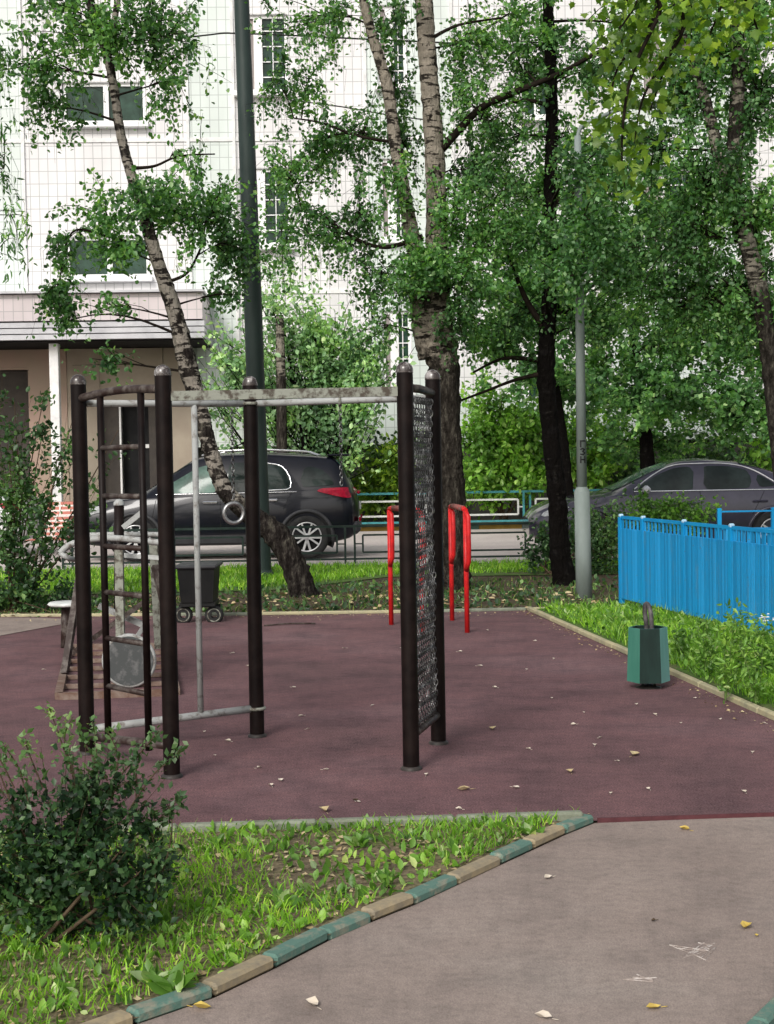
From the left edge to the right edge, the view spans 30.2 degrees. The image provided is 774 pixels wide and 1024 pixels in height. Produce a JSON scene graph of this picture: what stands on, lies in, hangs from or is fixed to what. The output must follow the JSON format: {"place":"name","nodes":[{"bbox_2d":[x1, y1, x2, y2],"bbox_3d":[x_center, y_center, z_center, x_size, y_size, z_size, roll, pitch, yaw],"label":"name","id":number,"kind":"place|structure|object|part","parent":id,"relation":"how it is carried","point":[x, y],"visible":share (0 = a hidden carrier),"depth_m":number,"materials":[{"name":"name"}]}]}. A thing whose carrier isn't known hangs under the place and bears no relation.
{"place":"outdoors","nodes":[
{"label":"outdoors","id":0,"kind":"place"},
{"bbox_2d":[0,617,60,635],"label":"side path","id":1,"kind":"structure","parent":0,"point":[11,625],"depth_m":13.71,"materials":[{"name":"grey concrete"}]},
{"bbox_2d":[26,501,73,540],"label":"entrance steps","id":2,"kind":"structure","parent":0,"point":[65,510],"depth_m":29.84,"materials":[{"name":"concrete"}]},
{"bbox_2d":[0,529,699,569],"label":"road","id":3,"kind":"structure","parent":0,"point":[478,541],"depth_m":24.73,"materials":[{"name":"grey asphalt"}]},
{"bbox_2d":[0,487,44,547],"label":"parked car","id":4,"kind":"object","parent":3,"relation":"on","point":[1,527],"visible":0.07,"depth_m":24.01,"materials":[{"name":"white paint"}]},
{"bbox_2d":[89,449,361,561],"bbox_3d":[-2.687,-0.143,23.257,4.545,1.741,2.220,-1,2,0],"label":"parked car","id":5,"kind":"object","parent":3,"relation":"on","point":[306,490],"visible":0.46,"depth_m":22.38,"materials":[{"name":"black paint"}]},
{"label":"side window","id":6,"kind":"part","parent":5,"relation":"part of","materials":[{"name":"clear glass"}]},
{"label":"side window","id":7,"kind":"part","parent":5,"relation":"part of","materials":[{"name":"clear glass"}]},
{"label":"side window","id":8,"kind":"part","parent":5,"relation":"part of","materials":[{"name":"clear glass"}]},
{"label":"quarter window","id":9,"kind":"part","parent":5,"relation":"part of","materials":[{"name":"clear glass"}]},
{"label":"rear window","id":10,"kind":"part","parent":5,"relation":"part of","materials":[{"name":"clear glass"}]},
{"bbox_2d":[234,229,343,452],"bbox_3d":[-2.062,-3.047,29.217,2.464,5.382,2.219,-1,2,0],"label":"young birch","id":11,"kind":"object","parent":3,"relation":"on","point":[281,427],"visible":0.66,"depth_m":29.24,"materials":[{"name":"green plant"}]},
{"bbox_2d":[62,522,533,568],"bbox_3d":[-1.312,0.490,21.029,6.925,0.566,0.030,-1,2,0],"label":"fence","id":12,"kind":"object","parent":3,"relation":"on","point":[345,559],"visible":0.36,"depth_m":21.02,"materials":[{"name":"metal"}]},
{"bbox_2d":[196,289,416,483],"bbox_3d":[-1.512,-2.292,30.219,5.406,5.372,2.820,-1,2,0],"label":"shrub","id":13,"kind":"object","parent":3,"relation":"on","point":[316,354],"visible":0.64,"depth_m":29.95,"materials":[{"name":"green plant"}]},
{"bbox_2d":[450,67,773,495],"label":"background tree","id":14,"kind":"object","parent":3,"relation":"on","point":[521,368],"visible":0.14,"depth_m":27.64,"materials":[{"name":"green plant"}]},
{"bbox_2d":[470,262,773,475],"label":"background tree","id":15,"kind":"object","parent":3,"relation":"on","point":[653,402],"visible":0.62,"depth_m":28.32,"materials":[{"name":"green plant"}]},
{"bbox_2d":[522,458,773,555],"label":"parked car","id":16,"kind":"object","parent":3,"relation":"on","point":[736,486],"visible":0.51,"depth_m":21.97,"materials":[{"name":"grey paint"}]},
{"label":"side window","id":17,"kind":"part","parent":16,"relation":"part of","materials":[{"name":"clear glass"}]},
{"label":"side window","id":18,"kind":"part","parent":16,"relation":"part of","materials":[{"name":"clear glass"}]},
{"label":"rear window","id":19,"kind":"part","parent":16,"relation":"part of","materials":[{"name":"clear glass"}]},
{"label":"quarter window","id":20,"kind":"part","parent":16,"relation":"part of","materials":[{"name":"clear glass"}]},
{"bbox_2d":[738,422,771,470],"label":"bright shrub","id":21,"kind":"object","parent":3,"relation":"on","point":[758,455],"visible":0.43,"depth_m":28.97,"materials":[{"name":"green plant"}]},
{"bbox_2d":[0,555,702,592],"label":"grass","id":22,"kind":"structure","parent":0,"point":[235,575],"depth_m":19.14,"materials":[{"name":"green plant"}]},
{"bbox_2d":[290,100,422,119],"bbox_3d":[-0.378,-5.352,19.095,2.406,0.679,0.066,1,3,39],"label":"overhead cable","id":23,"kind":"object","parent":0,"point":[359,109],"visible":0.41,"depth_m":19.20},
{"bbox_2d":[37,561,714,594],"bbox_3d":[0.015,0.838,18.790,24.000,0.001,4.300,-1,2,0],"label":"lawn strip","id":24,"kind":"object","parent":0,"point":[490,573],"visible":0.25,"depth_m":18.67,"materials":[{"name":"plant"}]},
{"bbox_2d":[234,0,273,576],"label":"lamp column","id":25,"kind":"structure","parent":24,"relation":"on","point":[254,347],"depth_m":18.80,"materials":[{"name":"metal"}]},
{"bbox_2d":[516,468,716,574],"bbox_3d":[3.313,0.151,19.088,3.518,1.499,1.567,-2,2,-33],"label":"road shrub","id":26,"kind":"object","parent":24,"relation":"on","point":[604,542],"visible":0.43,"depth_m":18.57,"materials":[{"name":"green plant"}]},
{"bbox_2d":[622,488,726,536],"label":"road shrub","id":27,"kind":"object","parent":24,"relation":"on","point":[669,510],"visible":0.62,"depth_m":18.87,"materials":[{"name":"green plant"}]},
{"bbox_2d":[0,574,765,1023],"bbox_3d":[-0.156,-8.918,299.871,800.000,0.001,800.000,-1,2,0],"label":"ground","id":28,"kind":"structure","parent":0,"point":[456,598],"depth_m":15.88,"materials":[{"name":"soil"}]},
{"bbox_2d":[0,20,32,298],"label":"willow tree","id":29,"kind":"object","parent":28,"relation":"on","point":[3,180],"visible":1,"depth_m":14.74,"materials":[{"name":"green plant"}]},
{"bbox_2d":[0,577,101,612],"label":"shrub","id":30,"kind":"object","parent":28,"relation":"on","point":[62,592],"visible":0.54,"depth_m":15.11,"materials":[{"name":"green plant"}]},
{"bbox_2d":[0,374,132,611],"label":"shrub","id":31,"kind":"object","parent":28,"relation":"on","point":[21,580],"visible":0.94,"depth_m":14.90,"materials":[{"name":"green plant"}]},
{"bbox_2d":[0,0,319,597],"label":"birch tree","id":32,"kind":"object","parent":28,"relation":"on","point":[100,25],"visible":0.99,"depth_m":16.03,"materials":[{"name":"green plant"}]},
{"bbox_2d":[0,806,579,1023],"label":"front verge","id":33,"kind":"structure","parent":28,"relation":"on","point":[278,865],"depth_m":4.88,"materials":[{"name":"green plant"}]},
{"bbox_2d":[0,701,194,947],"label":"front bush","id":34,"kind":"object","parent":33,"relation":"on","point":[62,867],"visible":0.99,"depth_m":4.46,"materials":[{"name":"green plant"}]},
{"bbox_2d":[129,958,174,983],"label":"weed plant","id":35,"kind":"object","parent":33,"relation":"on","point":[147,970],"visible":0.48,"depth_m":4.07,"materials":[{"name":"green plant"}]},
{"bbox_2d":[146,960,197,994],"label":"weed plant","id":36,"kind":"object","parent":33,"relation":"on","point":[159,985],"visible":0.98,"depth_m":4.00,"materials":[{"name":"green plant"}]},
{"bbox_2d":[204,833,223,846],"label":"weed plant","id":37,"kind":"object","parent":33,"relation":"on","point":[220,838],"visible":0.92,"depth_m":5.53,"materials":[{"name":"green plant"}]},
{"bbox_2d":[0,812,554,1023],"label":"ground weeds","id":38,"kind":"object","parent":33,"relation":"on","point":[414,859],"visible":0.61,"depth_m":4.93,"materials":[{"name":"green plant"}]},
{"bbox_2d":[1,819,553,1023],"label":"leaf litter","id":39,"kind":"object","parent":33,"relation":"on","point":[235,929],"visible":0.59,"depth_m":4.89,"materials":[{"name":"plant"}]},
{"bbox_2d":[262,883,296,906],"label":"weed plant","id":40,"kind":"object","parent":33,"relation":"on","point":[280,893],"visible":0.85,"depth_m":4.80,"materials":[{"name":"green plant"}]},
{"bbox_2d":[0,810,583,837],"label":"concrete kerb","id":41,"kind":"structure","parent":33,"relation":"on","point":[563,815],"depth_m":5.82,"materials":[{"name":"grey concrete"}]},
{"bbox_2d":[343,831,368,846],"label":"weed plant","id":42,"kind":"object","parent":33,"relation":"on","point":[359,839],"visible":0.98,"depth_m":5.51,"materials":[{"name":"green plant"}]},
{"bbox_2d":[376,867,400,882],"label":"weed plant","id":43,"kind":"object","parent":33,"relation":"on","point":[381,875],"visible":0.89,"depth_m":5.03,"materials":[{"name":"green plant"}]},
{"bbox_2d":[518,822,545,834],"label":"weed plant","id":44,"kind":"object","parent":33,"relation":"on","point":[525,828],"visible":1,"depth_m":5.61,"materials":[{"name":"green plant"}]},
{"bbox_2d":[70,522,521,535],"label":"painted kerb","id":45,"kind":"structure","parent":28,"relation":"on","point":[518,526],"depth_m":31.20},
{"bbox_2d":[4,587,607,616],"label":"leaf litter","id":46,"kind":"object","parent":28,"relation":"on","point":[379,605],"visible":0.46,"depth_m":15.45,"materials":[{"name":"brown plant"}]},
{"bbox_2d":[0,605,639,616],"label":"concrete kerb","id":47,"kind":"structure","parent":28,"relation":"on","point":[298,612],"depth_m":14.19,"materials":[{"name":"grey concrete"}]},
{"bbox_2d":[81,814,592,1023],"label":"painted kerb","id":48,"kind":"structure","parent":28,"relation":"on","point":[225,980],"depth_m":4.48,"materials":[{"name":"concrete"},{"name":"green paint"},{"name":"tan paint"}]},
{"bbox_2d":[0,574,765,616],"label":"ground weeds","id":49,"kind":"object","parent":28,"relation":"on","point":[446,594],"visible":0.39,"depth_m":15.78,"materials":[{"name":"green plant"}]},
{"bbox_2d":[0,574,765,613],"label":"grass","id":50,"kind":"structure","parent":28,"relation":"on","point":[395,591],"depth_m":15.92,"materials":[{"name":"green plant"}]},
{"bbox_2d":[0,0,773,520],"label":"apartment building","id":51,"kind":"structure","parent":28,"relation":"on","point":[48,182],"depth_m":33.51,"materials":[{"name":"white tile"}]},
{"bbox_2d":[59,82,148,128],"bbox_3d":[-6.596,-9.483,33.411,2.081,1.085,0.390,-1,2,-2],"label":"window","id":52,"kind":"structure","parent":51,"relation":"in","point":[130,112],"depth_m":33.50,"materials":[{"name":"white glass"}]},
{"bbox_2d":[62,235,152,282],"bbox_3d":[-6.534,-5.915,33.535,2.081,1.085,0.390,-1,2,-2],"label":"window","id":53,"kind":"structure","parent":51,"relation":"in","point":[92,277],"depth_m":33.62,"materials":[{"name":"white glass"}]},
{"bbox_2d":[104,407,120,499],"bbox_3d":[-6.432,-1.139,33.497,0.408,2.914,0.120,-1,2,-2],"label":"door","id":54,"kind":"structure","parent":51,"relation":"in","point":[111,414],"depth_m":33.43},
{"bbox_2d":[148,407,156,487],"bbox_3d":[-5.362,-1.159,33.543,0.374,2.914,0.120,-1,2,-2],"label":"door","id":55,"kind":"structure","parent":51,"relation":"in","point":[151,410],"depth_m":33.46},
{"bbox_2d":[233,14,291,97],"bbox_3d":[-2.921,-10.677,33.533,1.350,1.935,0.390,-1,2,-2],"label":"window","id":56,"kind":"structure","parent":51,"relation":"in","point":[260,68],"depth_m":33.62,"materials":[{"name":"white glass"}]},
{"bbox_2d":[238,168,294,250],"bbox_3d":[-2.859,-7.110,33.657,1.350,1.935,0.390,-1,2,-2],"label":"window","id":57,"kind":"structure","parent":51,"relation":"in","point":[277,208],"depth_m":33.75,"materials":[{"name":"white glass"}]},
{"bbox_2d":[375,5,410,91],"bbox_3d":[0.116,-10.894,33.661,0.840,2.020,0.390,-1,2,-2],"label":"window","id":58,"kind":"structure","parent":51,"relation":"in","point":[403,64],"depth_m":33.73,"materials":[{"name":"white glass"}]},
{"bbox_2d":[377,158,409,243],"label":"window","id":59,"kind":"structure","parent":51,"relation":"in","point":[386,214],"depth_m":33.85,"materials":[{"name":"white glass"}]},
{"bbox_2d":[382,310,415,394],"bbox_3d":[0.241,-3.759,33.908,0.840,2.020,0.390,-1,2,-2],"label":"window","id":60,"kind":"structure","parent":51,"relation":"in","point":[401,342],"depth_m":33.97,"materials":[{"name":"white glass"}]},
{"bbox_2d":[526,385,536,396],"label":"window","id":61,"kind":"structure","parent":51,"relation":"in","point":[535,388],"depth_m":34.20,"materials":[{"name":"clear glass"}]},
{"bbox_2d":[519,61,545,121],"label":"window","id":62,"kind":"structure","parent":51,"relation":"in","point":[542,109],"depth_m":33.94,"materials":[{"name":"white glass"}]},
{"bbox_2d":[638,22,698,99],"bbox_3d":[6.692,-10.734,33.957,1.520,2.020,0.390,-1,2,-2],"label":"window","id":63,"kind":"structure","parent":51,"relation":"in","point":[646,80],"depth_m":34.05,"materials":[{"name":"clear glass"}]},
{"bbox_2d":[642,169,696,248],"bbox_3d":[6.755,-7.166,34.081,1.520,2.020,0.390,-1,2,-2],"label":"window","id":64,"kind":"structure","parent":51,"relation":"in","point":[646,191],"depth_m":34.17,"materials":[{"name":"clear glass"}]},
{"bbox_2d":[0,610,773,827],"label":"rubber court","id":65,"kind":"object","parent":28,"relation":"on","point":[701,758],"visible":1,"depth_m":7.98,"materials":[{"name":"red rubber"}]},
{"bbox_2d":[47,600,71,647],"bbox_3d":[-2.638,0.941,11.901,0.350,0.389,0.350,-1,2,0],"label":"stool","id":66,"kind":"object","parent":65,"relation":"on","point":[65,605],"visible":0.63,"depth_m":11.86,"materials":[{"name":"brown paint"}]},
{"bbox_2d":[55,499,179,699],"bbox_3d":[-1.994,0.528,10.523,0.830,1.268,2.668,-1,2,-10],"label":"rowing trainer","id":67,"kind":"object","parent":65,"relation":"on","point":[126,665],"visible":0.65,"depth_m":9.74,"materials":[{"name":"grey metal"}]},
{"bbox_2d":[176,561,223,622],"bbox_3d":[-1.795,0.779,13.744,0.469,0.575,0.540,-1,2,0],"label":"wheelie bin","id":68,"kind":"object","parent":65,"relation":"on","point":[210,571],"visible":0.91,"depth_m":13.53,"materials":[{"name":"black plastic"}]},
{"bbox_2d":[70,362,447,779],"bbox_3d":[-0.662,0.276,7.335,1.939,2.002,1.094,-1,2,0],"label":"climbing frame","id":69,"kind":"object","parent":65,"relation":"on","point":[246,398],"visible":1,"depth_m":7.26,"materials":[{"name":"brown paint"}]},
{"bbox_2d":[264,623,314,625],"bbox_3d":[-0.901,1.036,13.261,0.482,0.023,0.017,-1,2,-12],"label":"stick","id":70,"kind":"object","parent":65,"relation":"on","point":[286,624],"visible":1,"depth_m":13.24,"materials":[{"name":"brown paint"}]},
{"bbox_2d":[30,610,773,818],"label":"leaf litter","id":71,"kind":"object","parent":65,"relation":"on","point":[527,614],"visible":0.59,"depth_m":12.16,"materials":[{"name":"plant"}]},
{"bbox_2d":[387,503,470,634],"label":"parallel bars","id":72,"kind":"object","parent":65,"relation":"on","point":[451,535],"visible":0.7,"depth_m":13.07,"materials":[{"name":"red paint"}]},
{"bbox_2d":[457,785,475,789],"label":"fallen leaf","id":73,"kind":"object","parent":65,"relation":"on","point":[464,787],"visible":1,"depth_m":6.48,"materials":[{"name":"beige plant"}]},
{"bbox_2d":[627,602,669,688],"bbox_3d":[1.695,0.865,9.303,0.277,0.567,0.250,-1,2,0],"label":"litter bin","id":74,"kind":"object","parent":65,"relation":"on","point":[648,660],"visible":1,"depth_m":9.21,"materials":[{"name":"metal"}]},
{"bbox_2d":[244,0,622,590],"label":"birch tree","id":75,"kind":"object","parent":28,"relation":"on","point":[430,276],"visible":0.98,"depth_m":16.51,"materials":[{"name":"green plant"}]},
{"bbox_2d":[443,0,695,585],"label":"dark tree","id":76,"kind":"object","parent":28,"relation":"on","point":[596,224],"visible":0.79,"depth_m":16.89,"materials":[{"name":"green plant"}]},
{"bbox_2d":[574,100,656,598],"bbox_3d":[2.439,-1.639,15.225,0.945,5.355,0.240,0,2,15],"label":"street lamp","id":77,"kind":"object","parent":28,"relation":"on","point":[583,573],"visible":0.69,"depth_m":15.34,"materials":[{"name":"grey metal"}]},
{"bbox_2d":[527,606,773,720],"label":"concrete kerb","id":78,"kind":"structure","parent":28,"relation":"on","point":[757,709],"depth_m":9.65,"materials":[{"name":"grey concrete"}]},
{"bbox_2d":[535,594,773,710],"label":"verge","id":79,"kind":"structure","parent":28,"relation":"on","point":[708,680],"depth_m":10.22,"materials":[{"name":"plant"}]},
{"bbox_2d":[563,0,773,224],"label":"maple tree","id":80,"kind":"object","parent":79,"relation":"on","point":[646,32],"visible":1,"depth_m":8.83,"materials":[{"name":"green plant"}]},
{"bbox_2d":[668,618,695,660],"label":"tall weed","id":81,"kind":"object","parent":79,"relation":"on","point":[683,647],"visible":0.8,"depth_m":10.28,"materials":[{"name":"green plant"}]},
{"bbox_2d":[618,514,773,632],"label":"picket fence","id":82,"kind":"object","parent":79,"relation":"on","point":[659,568],"visible":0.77,"depth_m":12.74,"materials":[{"name":"blue metal"}]},
{"bbox_2d":[685,613,730,674],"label":"tall weed","id":83,"kind":"object","parent":79,"relation":"on","point":[706,652],"visible":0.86,"depth_m":9.60,"materials":[{"name":"green plant"}]},
{"bbox_2d":[707,597,757,703],"bbox_3d":[2.082,0.840,8.683,0.266,0.650,0.284,-2,2,-15],"label":"tall weed","id":84,"kind":"object","parent":79,"relation":"on","point":[731,665],"visible":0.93,"depth_m":8.66,"materials":[{"name":"green plant"}]},
{"bbox_2d":[715,617,773,680],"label":"tall weed","id":85,"kind":"object","parent":79,"relation":"on","point":[738,660],"visible":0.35,"depth_m":9.26,"materials":[{"name":"green plant"}]},
{"bbox_2d":[747,612,773,679],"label":"tall weed","id":86,"kind":"object","parent":79,"relation":"on","point":[764,634],"visible":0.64,"depth_m":9.36,"materials":[{"name":"green plant"}]},
{"bbox_2d":[597,812,773,822],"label":"rubber edge","id":87,"kind":"object","parent":28,"relation":"on","point":[671,817],"visible":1,"depth_m":5.92,"materials":[{"name":"red rubber"}]},
{"bbox_2d":[602,0,773,476],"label":"birch tree","id":88,"kind":"object","parent":28,"relation":"on","point":[752,289],"visible":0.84,"depth_m":15.48,"materials":[{"name":"green plant"}]},
{"bbox_2d":[717,507,773,575],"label":"picket fence","id":89,"kind":"object","parent":28,"relation":"on","point":[719,516],"visible":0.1,"depth_m":16.60,"materials":[{"name":"blue metal"}]},
{"bbox_2d":[724,613,773,703],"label":"tall weed","id":90,"kind":"object","parent":28,"relation":"on","point":[747,671],"visible":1,"depth_m":8.49,"materials":[{"name":"green plant"}]},
{"bbox_2d":[746,997,773,1023],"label":"painted kerb","id":91,"kind":"structure","parent":28,"relation":"on","point":[764,1014],"depth_m":3.76,"materials":[{"name":"green concrete"}]},
{"bbox_2d":[0,32,772,70],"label":"overhead cable","id":92,"kind":"object","parent":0,"point":[300,36],"visible":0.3,"depth_m":20.77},
{"bbox_2d":[362,518,521,524],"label":"back lawn","id":93,"kind":"structure","parent":0,"point":[471,522],"depth_m":33.52,"materials":[{"name":"plant"}]},
{"bbox_2d":[287,415,469,524],"bbox_3d":[-0.563,-1.058,31.782,4.848,3.286,2.286,-1,2,-12],"label":"dark shrub","id":94,"kind":"object","parent":93,"relation":"on","point":[378,454],"visible":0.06,"depth_m":31.74,"materials":[{"name":"green plant"}]},
{"bbox_2d":[350,432,422,524],"bbox_3d":[-0.079,-0.710,31.180,1.776,2.058,1.698,-1,2,0],"label":"bright shrub","id":95,"kind":"object","parent":93,"relation":"on","point":[384,479],"visible":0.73,"depth_m":31.16,"materials":[{"name":"green plant"}]},
{"bbox_2d":[357,489,599,523],"bbox_3d":[0.948,-0.074,30.967,7.987,0.724,0.045,-1,2,1],"label":"fence","id":96,"kind":"object","parent":93,"relation":"on","point":[517,499],"visible":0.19,"depth_m":30.93,"materials":[{"name":"teal metal"}]},
{"bbox_2d":[460,370,574,519],"bbox_3d":[2.599,-1.436,31.092,2.716,3.437,2.496,-3,3,-43],"label":"bright shrub","id":97,"kind":"object","parent":93,"relation":"on","point":[504,447],"visible":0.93,"depth_m":30.95,"materials":[{"name":"green plant"}]},
{"bbox_2d":[536,400,638,493],"bbox_3d":[4.341,-1.166,31.502,2.311,2.790,1.939,0,2,19],"label":"bright shrub","id":98,"kind":"object","parent":93,"relation":"on","point":[594,481],"visible":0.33,"depth_m":31.29,"materials":[{"name":"green plant"}]},
{"bbox_2d":[573,426,771,494],"bbox_3d":[6.905,-0.986,32.177,6.580,2.633,3.008,-1,2,0],"label":"dark shrub","id":99,"kind":"object","parent":93,"relation":"on","point":[712,453],"visible":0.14,"depth_m":31.98,"materials":[{"name":"green plant"}]},
{"bbox_2d":[140,817,773,1023],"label":"asphalt path","id":100,"kind":"structure","parent":0,"point":[579,937],"depth_m":4.39,"materials":[{"name":"grey asphalt"}]},
{"bbox_2d":[187,1001,210,1007],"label":"fallen leaf","id":101,"kind":"object","parent":100,"relation":"on","point":[200,1004],"visible":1,"depth_m":3.94,"materials":[{"name":"yellow plant"}]},
{"bbox_2d":[305,996,321,1009],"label":"fallen leaf","id":102,"kind":"object","parent":100,"relation":"on","point":[313,1000],"visible":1,"depth_m":3.96,"materials":[{"name":"white plant"}]},
{"bbox_2d":[535,1010,558,1019],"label":"fallen leaf","id":103,"kind":"object","parent":100,"relation":"on","point":[544,1013],"visible":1,"depth_m":3.84,"materials":[{"name":"beige plant"}]},
{"bbox_2d":[623,974,655,981],"bbox_3d":[0.728,1.341,4.120,0.084,0.004,0.056,0,2,27],"label":"chalk scribble","id":104,"kind":"object","parent":100,"relation":"on","point":[647,978],"visible":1,"depth_m":4.12,"materials":[{"name":"white"}]},
{"bbox_2d":[646,1003,667,1007],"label":"fallen leaf","id":105,"kind":"object","parent":100,"relation":"on","point":[651,1005],"visible":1,"depth_m":3.89,"materials":[{"name":"yellow plant"}]},
{"bbox_2d":[679,825,692,830],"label":"fallen leaf","id":106,"kind":"object","parent":100,"relation":"on","point":[684,827],"visible":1,"depth_m":5.75,"materials":[{"name":"yellow plant"}]},
{"bbox_2d":[669,942,715,959],"bbox_3d":[0.936,1.330,4.337,0.143,0.004,0.158,-1,2,0],"label":"chalk scribble","id":107,"kind":"object","parent":100,"relation":"on","point":[690,953],"visible":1,"depth_m":4.35,"materials":[{"name":"white"}]},
{"bbox_2d":[740,920,751,927],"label":"fallen leaf","id":108,"kind":"object","parent":100,"relation":"on","point":[744,924],"visible":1,"depth_m":4.55,"materials":[{"name":"yellow plant"}]}
]}

